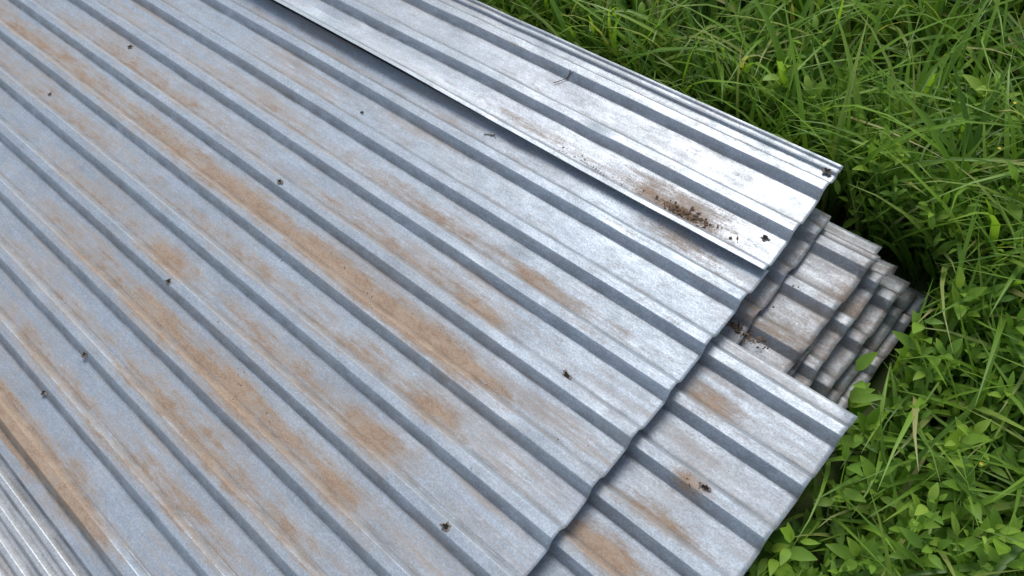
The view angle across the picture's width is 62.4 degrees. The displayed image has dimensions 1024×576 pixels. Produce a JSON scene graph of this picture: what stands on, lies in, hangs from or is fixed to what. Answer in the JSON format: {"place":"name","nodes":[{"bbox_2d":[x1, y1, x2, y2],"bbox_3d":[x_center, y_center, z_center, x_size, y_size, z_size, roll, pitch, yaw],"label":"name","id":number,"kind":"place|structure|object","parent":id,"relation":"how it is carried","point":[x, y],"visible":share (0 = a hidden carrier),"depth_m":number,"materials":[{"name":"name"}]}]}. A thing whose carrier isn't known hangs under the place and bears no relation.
{"place":"outdoors","nodes":[
{"label":"outdoors","id":0,"kind":"place"},
{"bbox_2d":[477,0,1023,575],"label":"ground","id":1,"kind":"structure","parent":0,"point":[876,382],"depth_m":1.42,"materials":[{"name":"green plant"}]},
{"bbox_2d":[0,454,91,575],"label":"corrugated metal sheet","id":2,"kind":"object","parent":1,"relation":"on","point":[33,542],"visible":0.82,"depth_m":1.41,"materials":[{"name":"silver metal"}]},
{"bbox_2d":[486,0,1023,575],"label":"weeds","id":3,"kind":"object","parent":1,"relation":"on","point":[782,548],"visible":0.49,"depth_m":1.23,"materials":[{"name":"green plant"}]},
{"bbox_2d":[836,288,930,408],"bbox_3d":[-0.873,-0.359,2.061,3.285,0.018,1.171,34,73,29],"label":"corrugated metal sheet","id":4,"kind":"object","parent":1,"relation":"on","point":[890,340],"depth_m":1.40,"materials":[{"name":"grey metal"}]},
{"bbox_2d":[827,287,917,402],"bbox_3d":[-0.900,-0.360,2.054,3.279,0.017,1.196,34,73,29],"label":"corrugated metal sheet","id":5,"kind":"object","parent":4,"relation":"on","point":[899,306],"depth_m":1.39,"materials":[{"name":"grey metal"}]},
{"bbox_2d":[880,259,897,274],"bbox_3d":[-0.880,-0.356,2.026,3.218,0.019,1.216,34,73,29],"label":"corrugated metal sheet","id":6,"kind":"object","parent":5,"relation":"on","point":[893,270],"depth_m":1.43,"materials":[{"name":"grey metal"}]},
{"bbox_2d":[809,273,909,397],"bbox_3d":[-0.887,-0.360,2.014,3.210,0.019,1.180,34,73,29],"label":"corrugated metal sheet","id":7,"kind":"object","parent":6,"relation":"on","point":[888,292],"visible":0.01,"depth_m":1.37,"materials":[{"name":"grey metal"}]},
{"bbox_3d":[-0.920,-0.384,2.023,3.250,0.023,1.214,34,73,29],"label":"corrugated metal sheet","id":8,"kind":"object","parent":7,"relation":"on","visible":0},
{"bbox_2d":[791,259,894,386],"bbox_3d":[-0.893,-0.389,1.998,3.172,0.021,1.143,34,73,29],"label":"corrugated metal sheet","id":9,"kind":"object","parent":8,"relation":"on","point":[844,318],"depth_m":1.35,"materials":[{"name":"grey metal"}]},
{"bbox_2d":[787,221,881,375],"bbox_3d":[-0.929,-0.402,1.998,3.208,0.017,1.201,34,73,29],"label":"corrugated metal sheet","id":10,"kind":"object","parent":9,"relation":"on","point":[845,234],"visible":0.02,"depth_m":1.40,"materials":[{"name":"grey metal"}]},
{"bbox_2d":[738,229,880,373],"bbox_3d":[-0.910,-0.369,1.958,3.078,0.020,1.190,34,73,29],"label":"corrugated metal sheet","id":11,"kind":"object","parent":10,"relation":"on","point":[827,275],"depth_m":1.36,"materials":[{"name":"grey metal"}]},
{"bbox_2d":[272,0,830,352],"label":"corrugated metal sheet","id":12,"kind":"object","parent":11,"relation":"on","point":[736,327],"visible":0.06,"depth_m":1.38,"materials":[{"name":"grey metal"}]},
{"bbox_2d":[527,334,857,575],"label":"corrugated metal sheet","id":13,"kind":"object","parent":12,"relation":"on","point":[718,464],"visible":0.1,"depth_m":1.22,"materials":[{"name":"silver metal"}]},
{"bbox_2d":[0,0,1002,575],"bbox_3d":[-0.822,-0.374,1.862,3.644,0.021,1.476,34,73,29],"label":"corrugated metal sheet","id":14,"kind":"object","parent":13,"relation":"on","point":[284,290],"visible":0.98,"depth_m":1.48,"materials":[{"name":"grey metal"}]},
{"bbox_2d":[274,0,843,269],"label":"corrugated metal sheet","id":15,"kind":"object","parent":14,"relation":"on","point":[748,192],"visible":1,"depth_m":1.55,"materials":[{"name":"grey metal"}]}
]}

